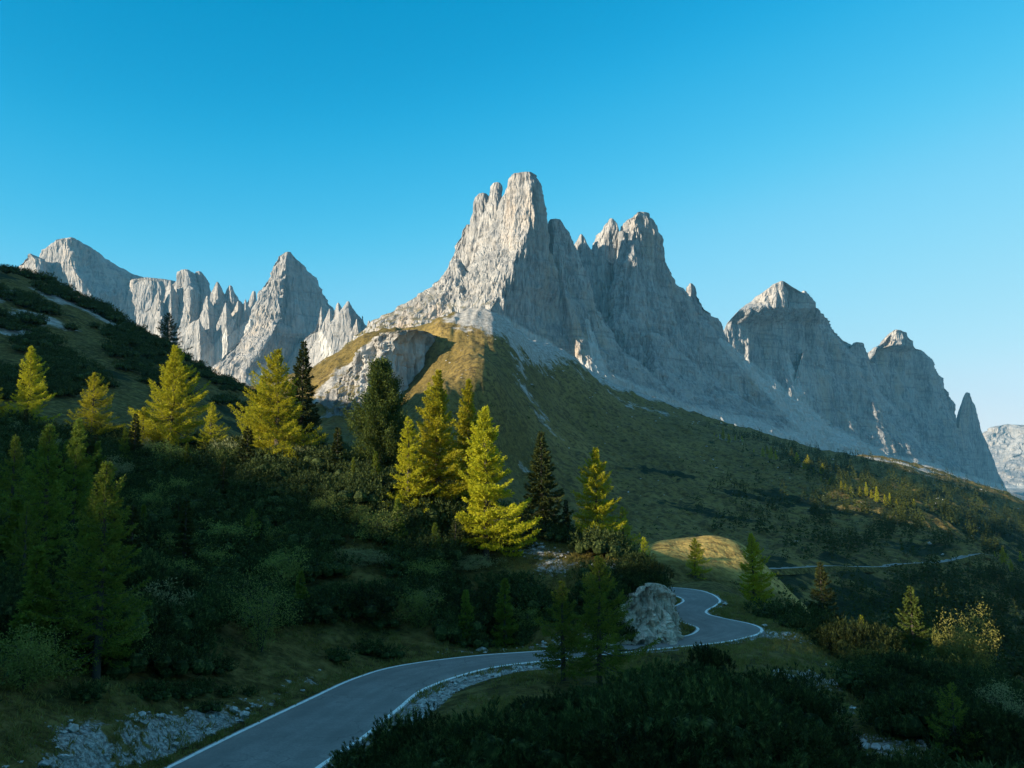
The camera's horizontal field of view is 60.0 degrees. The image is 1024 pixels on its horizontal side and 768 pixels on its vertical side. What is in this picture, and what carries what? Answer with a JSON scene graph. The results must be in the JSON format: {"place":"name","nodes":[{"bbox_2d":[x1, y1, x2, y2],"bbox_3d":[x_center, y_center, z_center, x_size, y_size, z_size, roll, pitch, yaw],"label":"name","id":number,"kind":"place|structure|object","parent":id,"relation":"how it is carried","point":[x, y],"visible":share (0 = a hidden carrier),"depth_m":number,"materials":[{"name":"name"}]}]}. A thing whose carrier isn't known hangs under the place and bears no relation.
{"place":"outdoors","nodes":[
{"label":"outdoors","id":0,"kind":"place"},
{"bbox_2d":[19,237,369,385],"bbox_3d":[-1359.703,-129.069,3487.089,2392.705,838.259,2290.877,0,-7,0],"label":"mountain","id":1,"kind":"structure","parent":0,"point":[289,309],"depth_m":2930.52,"materials":[{"name":"stone"}]},
{"bbox_2d":[164,587,764,767],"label":"road","id":2,"kind":"structure","parent":0,"point":[313,731],"depth_m":52.75,"materials":[{"name":"asphalt"}]},
{"bbox_2d":[0,271,1023,767],"bbox_3d":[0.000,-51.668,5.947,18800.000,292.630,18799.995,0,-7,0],"label":"ground","id":3,"kind":"structure","parent":0,"point":[570,399],"depth_m":308.19,"materials":[{"name":"plant"}]},
{"bbox_2d":[0,498,23,564],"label":"young larch","id":4,"kind":"object","parent":3,"relation":"on","point":[15,508],"visible":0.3,"depth_m":59.36,"materials":[{"name":"green plant"}]},
{"bbox_2d":[0,434,42,522],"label":"larch tree","id":5,"kind":"object","parent":3,"relation":"on","point":[15,464],"visible":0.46,"depth_m":66.45,"materials":[{"name":"green plant"}]},
{"bbox_2d":[0,501,61,583],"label":"larch tree","id":6,"kind":"object","parent":3,"relation":"on","point":[27,529],"visible":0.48,"depth_m":55.13,"materials":[{"name":"green plant"}]},
{"bbox_2d":[4,346,61,423],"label":"larch tree","id":7,"kind":"object","parent":3,"relation":"on","point":[36,404],"visible":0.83,"depth_m":114.48,"materials":[{"name":"green plant"}]},
{"bbox_2d":[0,544,70,667],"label":"young larch","id":8,"kind":"object","parent":3,"relation":"on","point":[37,557],"visible":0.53,"depth_m":44.54,"materials":[{"name":"green plant"}]},
{"bbox_2d":[0,423,75,557],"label":"larch tree","id":9,"kind":"object","parent":3,"relation":"on","point":[46,507],"visible":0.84,"depth_m":60.14,"materials":[{"name":"green plant"}]},
{"bbox_2d":[6,625,75,659],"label":"pine shrub","id":10,"kind":"object","parent":3,"relation":"on","point":[60,634],"visible":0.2,"depth_m":44.58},
{"bbox_2d":[0,617,88,696],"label":"leafy bush","id":11,"kind":"object","parent":3,"relation":"on","point":[19,660],"visible":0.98,"depth_m":41.56,"materials":[{"name":"green plant"}]},
{"bbox_2d":[49,417,103,527],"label":"larch tree","id":12,"kind":"object","parent":3,"relation":"on","point":[76,441],"visible":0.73,"depth_m":74.42,"materials":[{"name":"green plant"}]},
{"bbox_2d":[19,461,152,680],"bbox_3d":[-21.901,9.655,46.345,6.636,11.280,6.785,4,-8,-31],"label":"larch tree","id":13,"kind":"object","parent":3,"relation":"on","point":[104,551],"visible":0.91,"depth_m":45.88,"materials":[{"name":"green plant"}]},
{"bbox_2d":[64,372,128,435],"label":"larch tree","id":14,"kind":"object","parent":3,"relation":"on","point":[91,404],"visible":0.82,"depth_m":113.27,"materials":[{"name":"green plant"}]},
{"bbox_2d":[77,574,176,601],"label":"pine shrub","id":15,"kind":"object","parent":3,"relation":"on","point":[128,584],"visible":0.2,"depth_m":57.82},
{"bbox_2d":[116,503,147,556],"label":"young spruce","id":16,"kind":"object","parent":3,"relation":"on","point":[133,508],"visible":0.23,"depth_m":67.55,"materials":[{"name":"green plant"}]},
{"bbox_2d":[79,633,185,680],"bbox_3d":[-20.885,14.730,48.776,5.862,2.194,6.587,4,-5,-26],"label":"pine shrub","id":17,"kind":"object","parent":3,"relation":"on","point":[141,661],"visible":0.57,"depth_m":47.67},
{"bbox_2d":[128,414,143,456],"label":"young spruce","id":18,"kind":"object","parent":3,"relation":"on","point":[135,439],"visible":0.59,"depth_m":104.19,"materials":[{"name":"green plant"}]},
{"bbox_2d":[104,588,177,626],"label":"pine shrub","id":19,"kind":"object","parent":3,"relation":"on","point":[165,608],"visible":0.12,"depth_m":54.93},
{"bbox_2d":[128,407,156,443],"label":"larch tree","id":20,"kind":"object","parent":3,"relation":"on","point":[143,430],"visible":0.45,"depth_m":108.94,"materials":[{"name":"green plant"}]},
{"bbox_2d":[117,557,182,594],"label":"pine shrub","id":21,"kind":"object","parent":3,"relation":"on","point":[163,574],"visible":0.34,"depth_m":60.31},
{"bbox_2d":[136,576,197,615],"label":"leafy bush","id":22,"kind":"object","parent":3,"relation":"on","point":[173,598],"visible":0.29,"depth_m":57.78,"materials":[{"name":"green plant"}]},
{"bbox_2d":[127,345,216,446],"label":"larch tree","id":23,"kind":"object","parent":3,"relation":"on","point":[168,407],"visible":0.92,"depth_m":112.19,"materials":[{"name":"green plant"}]},
{"bbox_2d":[155,312,192,350],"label":"spruce tree","id":24,"kind":"object","parent":3,"relation":"on","point":[169,324],"visible":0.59,"depth_m":264.81,"materials":[{"name":"green plant"}]},
{"bbox_2d":[169,499,199,565],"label":"young spruce","id":25,"kind":"object","parent":3,"relation":"on","point":[184,520],"visible":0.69,"depth_m":72.21,"materials":[{"name":"green plant"}]},
{"bbox_2d":[157,598,214,635],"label":"pine shrub","id":26,"kind":"object","parent":3,"relation":"on","point":[182,620],"visible":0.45,"depth_m":55.46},
{"bbox_2d":[176,598,227,632],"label":"pine shrub","id":27,"kind":"object","parent":3,"relation":"on","point":[212,629],"visible":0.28,"depth_m":58.05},
{"bbox_2d":[191,402,233,448],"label":"larch tree","id":28,"kind":"object","parent":3,"relation":"on","point":[211,429],"visible":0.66,"depth_m":110.94,"materials":[{"name":"green plant"}]},
{"bbox_2d":[199,517,260,539],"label":"leafy bush","id":29,"kind":"object","parent":3,"relation":"on","point":[218,524],"visible":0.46,"depth_m":81.05,"materials":[{"name":"green plant"}]},
{"bbox_2d":[236,426,255,468],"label":"young spruce","id":30,"kind":"object","parent":3,"relation":"on","point":[243,444],"visible":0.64,"depth_m":103.98,"materials":[{"name":"green plant"}]},
{"bbox_2d":[195,558,307,651],"bbox_3d":[-17.635,14.925,61.065,6.448,6.943,7.996,6,-9,-40],"label":"leafy bush","id":31,"kind":"object","parent":3,"relation":"on","point":[261,637],"visible":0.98,"depth_m":60.39,"materials":[{"name":"green plant"}]},
{"bbox_2d":[235,376,275,446],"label":"larch tree","id":32,"kind":"object","parent":3,"relation":"on","point":[260,436],"visible":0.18,"depth_m":111.83,"materials":[{"name":"green plant"}]},
{"bbox_2d":[228,348,327,460],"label":"larch tree","id":33,"kind":"object","parent":3,"relation":"on","point":[271,428],"visible":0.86,"depth_m":108.08,"materials":[{"name":"green plant"}]},
{"bbox_2d":[251,545,311,582],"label":"leafy bush","id":34,"kind":"object","parent":3,"relation":"on","point":[290,567],"visible":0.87,"depth_m":74.00,"materials":[{"name":"green plant"}]},
{"bbox_2d":[255,600,313,629],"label":"pine shrub","id":35,"kind":"object","parent":3,"relation":"on","point":[291,622],"visible":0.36,"depth_m":64.58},
{"bbox_2d":[290,570,310,607],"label":"young larch","id":36,"kind":"object","parent":3,"relation":"on","point":[301,578],"visible":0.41,"depth_m":69.02,"materials":[{"name":"green plant"}]},
{"bbox_2d":[279,340,324,447],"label":"spruce tree","id":37,"kind":"object","parent":3,"relation":"on","point":[302,365],"visible":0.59,"depth_m":119.45,"materials":[{"name":"green plant"}]},
{"bbox_2d":[283,585,351,619],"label":"pine shrub","id":38,"kind":"object","parent":3,"relation":"on","point":[325,608],"visible":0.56,"depth_m":68.62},
{"bbox_2d":[308,491,349,521],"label":"leafy bush","id":39,"kind":"object","parent":3,"relation":"on","point":[324,503],"visible":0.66,"depth_m":89.31,"materials":[{"name":"green plant"}]},
{"bbox_2d":[327,427,345,465],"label":"young spruce","id":40,"kind":"object","parent":3,"relation":"on","point":[335,448],"visible":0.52,"depth_m":103.27,"materials":[{"name":"green plant"}]},
{"bbox_2d":[322,737,386,767],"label":"pine shrub","id":41,"kind":"object","parent":3,"relation":"on","point":[353,758],"visible":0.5,"depth_m":30.91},
{"bbox_2d":[327,546,393,565],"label":"leafy bush","id":42,"kind":"object","parent":3,"relation":"on","point":[370,557],"visible":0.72,"depth_m":82.02,"materials":[{"name":"green plant"}]},
{"bbox_2d":[326,579,407,619],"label":"pine shrub","id":43,"kind":"object","parent":3,"relation":"on","point":[373,605],"visible":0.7,"depth_m":72.27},
{"bbox_2d":[339,354,416,473],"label":"pine tree","id":44,"kind":"object","parent":3,"relation":"on","point":[380,422],"visible":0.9,"depth_m":107.05,"materials":[{"name":"green plant"}]},
{"bbox_2d":[320,329,435,419],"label":"crag","id":45,"kind":"structure","parent":3,"relation":"on","point":[404,351],"depth_m":475.93,"materials":[{"name":"stone"}]},
{"bbox_2d":[351,505,410,544],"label":"leafy bush","id":46,"kind":"object","parent":3,"relation":"on","point":[374,519],"visible":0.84,"depth_m":85.61,"materials":[{"name":"green plant"}]},
{"bbox_2d":[366,710,429,760],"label":"pine shrub","id":47,"kind":"object","parent":3,"relation":"on","point":[379,727],"visible":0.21,"depth_m":31.68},
{"bbox_2d":[390,498,407,546],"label":"young larch","id":48,"kind":"object","parent":3,"relation":"on","point":[397,502],"visible":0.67,"depth_m":86.60,"materials":[{"name":"green plant"}]},
{"bbox_2d":[378,416,437,513],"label":"larch tree","id":49,"kind":"object","parent":3,"relation":"on","point":[406,462],"visible":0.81,"depth_m":93.36,"materials":[{"name":"green plant"}]},
{"bbox_2d":[370,702,468,766],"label":"pine shrub","id":50,"kind":"object","parent":3,"relation":"on","point":[403,732],"visible":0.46,"depth_m":29.76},
{"bbox_2d":[392,581,447,628],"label":"leafy bush","id":51,"kind":"object","parent":3,"relation":"on","point":[417,606],"visible":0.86,"depth_m":73.95,"materials":[{"name":"green plant"}]},
{"bbox_2d":[382,735,465,767],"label":"pine shrub","id":52,"kind":"object","parent":3,"relation":"on","point":[432,753],"visible":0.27,"depth_m":23.41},
{"bbox_2d":[402,555,450,580],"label":"leafy bush","id":53,"kind":"object","parent":3,"relation":"on","point":[421,568],"visible":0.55,"depth_m":80.81,"materials":[{"name":"green plant"}]},
{"bbox_2d":[406,369,471,512],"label":"larch tree","id":54,"kind":"object","parent":3,"relation":"on","point":[433,439],"visible":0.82,"depth_m":95.74,"materials":[{"name":"green plant"}]},
{"bbox_2d":[417,584,495,618],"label":"pine shrub","id":55,"kind":"object","parent":3,"relation":"on","point":[454,595],"visible":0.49,"depth_m":76.30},
{"bbox_2d":[441,518,478,566],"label":"spruce tree","id":56,"kind":"object","parent":3,"relation":"on","point":[455,533],"visible":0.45,"depth_m":86.78,"materials":[{"name":"green plant"}]},
{"bbox_2d":[2,542,925,767],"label":"pebbles","id":57,"kind":"object","parent":3,"relation":"on","point":[71,728],"visible":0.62,"depth_m":49.92,"materials":[{"name":"stone"}]},
{"bbox_2d":[453,590,474,645],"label":"young larch","id":58,"kind":"object","parent":3,"relation":"on","point":[465,616],"visible":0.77,"depth_m":72.34,"materials":[{"name":"green plant"}]},
{"bbox_2d":[446,378,495,502],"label":"larch tree","id":59,"kind":"object","parent":3,"relation":"on","point":[465,417],"visible":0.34,"depth_m":100.43,"materials":[{"name":"green plant"}]},
{"bbox_2d":[446,553,505,570],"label":"leafy bush","id":60,"kind":"object","parent":3,"relation":"on","point":[470,559],"visible":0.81,"depth_m":85.83,"materials":[{"name":"green plant"}]},
{"bbox_2d":[430,592,522,628],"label":"pine shrub","id":61,"kind":"object","parent":3,"relation":"on","point":[479,614],"visible":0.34,"depth_m":74.88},
{"bbox_2d":[401,695,591,767],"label":"pine shrub","id":62,"kind":"object","parent":3,"relation":"on","point":[483,746],"visible":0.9,"depth_m":20.31,"materials":[{"name":"plant"}]},
{"bbox_2d":[455,405,541,557],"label":"larch tree","id":63,"kind":"object","parent":3,"relation":"on","point":[482,490],"visible":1,"depth_m":88.49,"materials":[{"name":"green plant"}]},
{"bbox_2d":[490,578,519,648],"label":"young larch","id":64,"kind":"object","parent":3,"relation":"on","point":[503,614],"visible":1,"depth_m":73.28,"materials":[{"name":"green plant"}]},
{"bbox_2d":[0,263,1023,767],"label":"undergrowth","id":65,"kind":"object","parent":3,"relation":"on","point":[270,489],"visible":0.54,"depth_m":88.47,"materials":[{"name":"plant"}]},
{"bbox_2d":[461,704,577,753],"bbox_3d":[0.721,11.545,26.447,5.977,3.255,5.686,7,-6,-19],"label":"pine shrub","id":66,"kind":"object","parent":3,"relation":"on","point":[521,724],"visible":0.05,"depth_m":27.62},
{"bbox_2d":[511,602,548,630],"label":"leafy bush","id":67,"kind":"object","parent":3,"relation":"on","point":[529,616],"visible":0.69,"depth_m":75.90,"materials":[{"name":"green plant"}]},
{"bbox_2d":[519,431,573,527],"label":"spruce tree","id":68,"kind":"object","parent":3,"relation":"on","point":[542,483],"visible":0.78,"depth_m":98.04,"materials":[{"name":"green plant"}]},
{"bbox_2d":[518,685,608,727],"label":"pine shrub","id":69,"kind":"object","parent":3,"relation":"on","point":[556,696],"visible":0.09,"depth_m":40.43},
{"bbox_2d":[532,580,595,682],"bbox_3d":[3.267,15.876,56.058,4.530,6.827,3.998,6,-9,-41],"label":"larch tree","id":70,"kind":"object","parent":3,"relation":"on","point":[562,649],"visible":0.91,"depth_m":56.26,"materials":[{"name":"green plant"}]},
{"bbox_2d":[519,689,617,727],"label":"pine shrub","id":71,"kind":"object","parent":3,"relation":"on","point":[559,706],"visible":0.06,"depth_m":38.98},
{"bbox_2d":[570,447,643,545],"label":"larch tree","id":72,"kind":"object","parent":3,"relation":"on","point":[596,508],"visible":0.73,"depth_m":94.68,"materials":[{"name":"green plant"}]},
{"bbox_2d":[561,555,660,687],"bbox_3d":[6.179,14.630,54.301,6.358,8.198,6.301,0,-7,0],"label":"larch tree","id":73,"kind":"object","parent":3,"relation":"on","point":[606,627],"visible":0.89,"depth_m":54.17,"materials":[{"name":"green plant"}]},
{"bbox_2d":[561,668,689,717],"bbox_3d":[6.151,15.328,42.325,6.622,3.660,7.204,6,-9,-43],"label":"pine shrub","id":74,"kind":"object","parent":3,"relation":"on","point":[636,679],"visible":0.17,"depth_m":42.61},
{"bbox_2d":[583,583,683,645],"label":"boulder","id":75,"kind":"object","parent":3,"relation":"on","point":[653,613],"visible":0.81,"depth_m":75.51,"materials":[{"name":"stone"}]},
{"bbox_2d":[632,560,674,581],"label":"pine shrub","id":76,"kind":"object","parent":3,"relation":"on","point":[653,569],"visible":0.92,"depth_m":79.89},
{"bbox_2d":[608,656,700,697],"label":"pine shrub","id":77,"kind":"object","parent":3,"relation":"on","point":[663,673],"visible":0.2,"depth_m":47.45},
{"bbox_2d":[541,665,787,767],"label":"pine shrub","id":78,"kind":"object","parent":3,"relation":"on","point":[682,723],"visible":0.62,"depth_m":20.65,"materials":[{"name":"plant"}]},
{"bbox_2d":[685,538,712,579],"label":"larch tree","id":79,"kind":"object","parent":3,"relation":"on","point":[694,553],"visible":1,"depth_m":165.00,"materials":[{"name":"green plant"}]},
{"bbox_2d":[687,640,736,675],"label":"pine shrub","id":80,"kind":"object","parent":3,"relation":"on","point":[705,654],"visible":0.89,"depth_m":57.76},
{"bbox_2d":[488,361,1023,682],"bbox_3d":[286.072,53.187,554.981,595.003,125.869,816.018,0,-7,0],"label":"scrub","id":81,"kind":"object","parent":3,"relation":"on","point":[792,588],"visible":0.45,"depth_m":340.73,"materials":[{"name":"plant"}]},
{"bbox_2d":[739,532,775,607],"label":"larch tree","id":82,"kind":"object","parent":3,"relation":"on","point":[753,551],"visible":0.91,"depth_m":135.16,"materials":[{"name":"green plant"}]},
{"bbox_2d":[674,706,877,767],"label":"pine shrub","id":83,"kind":"object","parent":3,"relation":"on","point":[821,745],"visible":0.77,"depth_m":19.30,"materials":[{"name":"plant"}]},
{"bbox_2d":[716,661,848,709],"bbox_3d":[15.242,17.911,51.413,8.043,3.315,7.158,2,-6,-22],"label":"pine shrub","id":84,"kind":"object","parent":3,"relation":"on","point":[763,680],"visible":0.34,"depth_m":51.59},
{"bbox_2d":[732,678,842,731],"bbox_3d":[14.269,17.239,46.484,6.146,3.468,6.747,-1,-7,6],"label":"pine shrub","id":85,"kind":"object","parent":3,"relation":"on","point":[791,707],"visible":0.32,"depth_m":46.39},
{"bbox_2d":[713,736,878,767],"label":"pine shrub","id":86,"kind":"object","parent":3,"relation":"on","point":[811,763],"visible":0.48,"depth_m":19.21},
{"bbox_2d":[770,679,859,735],"bbox_3d":[15.553,17.892,48.548,5.877,3.322,5.326,0,-14,-2],"label":"pine shrub","id":87,"kind":"object","parent":3,"relation":"on","point":[833,703],"visible":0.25,"depth_m":47.59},
{"bbox_2d":[805,562,845,619],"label":"spruce tree","id":88,"kind":"object","parent":3,"relation":"on","point":[822,581],"visible":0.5,"depth_m":90.94,"materials":[{"name":"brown plant"}]},
{"bbox_2d":[688,419,1023,679],"bbox_3d":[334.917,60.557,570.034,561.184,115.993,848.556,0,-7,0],"label":"woods","id":89,"kind":"object","parent":3,"relation":"on","point":[1009,633],"visible":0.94,"depth_m":307.87,"materials":[{"name":"plant"}]},
{"bbox_2d":[813,614,909,657],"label":"pine shrub","id":90,"kind":"object","parent":3,"relation":"on","point":[882,639],"visible":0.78,"depth_m":75.45,"materials":[{"name":"plant"}]},
{"bbox_2d":[860,739,959,767],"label":"pine shrub","id":91,"kind":"object","parent":3,"relation":"on","point":[909,760],"visible":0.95,"depth_m":19.84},
{"bbox_2d":[856,677,970,738],"bbox_3d":[22.735,18.451,50.418,6.212,3.388,5.630,-6,-15,5],"label":"pine shrub","id":92,"kind":"object","parent":3,"relation":"on","point":[909,720],"visible":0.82,"depth_m":49.54,"materials":[{"name":"plant"}]},
{"bbox_2d":[887,585,940,658],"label":"pine tree","id":93,"kind":"object","parent":3,"relation":"on","point":[905,618],"visible":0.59,"depth_m":81.80,"materials":[{"name":"green plant"}]},
{"bbox_2d":[931,624,949,659],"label":"leafy bush","id":94,"kind":"object","parent":3,"relation":"on","point":[940,649],"visible":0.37,"depth_m":87.44,"materials":[{"name":"green plant"}]},
{"bbox_2d":[911,672,987,704],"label":"pine shrub","id":95,"kind":"object","parent":3,"relation":"on","point":[942,683],"visible":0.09,"depth_m":60.93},
{"bbox_2d":[924,682,982,760],"bbox_3d":[22.433,17.241,43.942,3.839,4.662,2.856,-4,-8,30],"label":"larch tree","id":96,"kind":"object","parent":3,"relation":"on","point":[956,699],"visible":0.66,"depth_m":44.25,"materials":[{"name":"green plant"}]},
{"bbox_2d":[934,595,1004,677],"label":"leafy bush","id":97,"kind":"object","parent":3,"relation":"on","point":[971,646],"visible":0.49,"depth_m":85.33,"materials":[{"name":"green plant"}]},
{"bbox_2d":[919,712,1023,767],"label":"pine shrub","id":98,"kind":"object","parent":3,"relation":"on","point":[988,744],"visible":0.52,"depth_m":43.44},
{"bbox_2d":[920,698,1023,761],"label":"pine shrub","id":99,"kind":"object","parent":3,"relation":"on","point":[990,730],"visible":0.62,"depth_m":43.83,"materials":[{"name":"plant"}]},
{"bbox_2d":[956,744,1023,767],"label":"pine shrub","id":100,"kind":"object","parent":3,"relation":"on","point":[1000,759],"visible":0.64,"depth_m":38.09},
{"bbox_2d":[965,676,1023,709],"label":"pine shrub","id":101,"kind":"object","parent":3,"relation":"on","point":[1019,686],"visible":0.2,"depth_m":62.36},
{"bbox_2d":[971,677,1023,716],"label":"leafy bush","id":102,"kind":"object","parent":3,"relation":"on","point":[1012,705],"visible":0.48,"depth_m":58.27,"materials":[{"name":"green plant"}]},
{"bbox_2d":[0,0,1023,432],"label":"sky","id":103,"kind":"structure","parent":0,"point":[865,158],"materials":[{"name":"blue"}]},
{"bbox_2d":[341,172,891,457],"bbox_3d":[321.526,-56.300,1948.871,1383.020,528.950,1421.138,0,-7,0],"label":"mountain","id":104,"kind":"structure","parent":0,"point":[615,305],"depth_m":1607.82,"materials":[{"name":"stone"}]},
{"bbox_2d":[724,281,945,469],"bbox_3d":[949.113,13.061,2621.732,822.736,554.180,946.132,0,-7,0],"label":"mountain","id":105,"kind":"structure","parent":0,"point":[782,337],"depth_m":2500.18,"materials":[{"name":"stone"}]},
{"bbox_2d":[769,554,998,574],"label":"road","id":106,"kind":"structure","parent":0,"point":[827,568],"depth_m":267.29,"materials":[{"name":"asphalt"}]},
{"bbox_2d":[868,329,978,481],"bbox_3d":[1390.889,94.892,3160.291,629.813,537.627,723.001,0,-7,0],"label":"mountain","id":107,"kind":"structure","parent":0,"point":[925,404],"depth_m":3132.63,"materials":[{"name":"stone"}]},
{"bbox_2d":[957,392,1006,490],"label":"mountain","id":108,"kind":"structure","parent":0,"point":[980,455],"depth_m":3337.91,"materials":[{"name":"stone"}]},
{"bbox_2d":[982,424,1023,488],"bbox_3d":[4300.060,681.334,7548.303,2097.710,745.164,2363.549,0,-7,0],"label":"mountain","id":109,"kind":"structure","parent":0,"point":[1005,442],"depth_m":7564.77,"materials":[{"name":"stone"}]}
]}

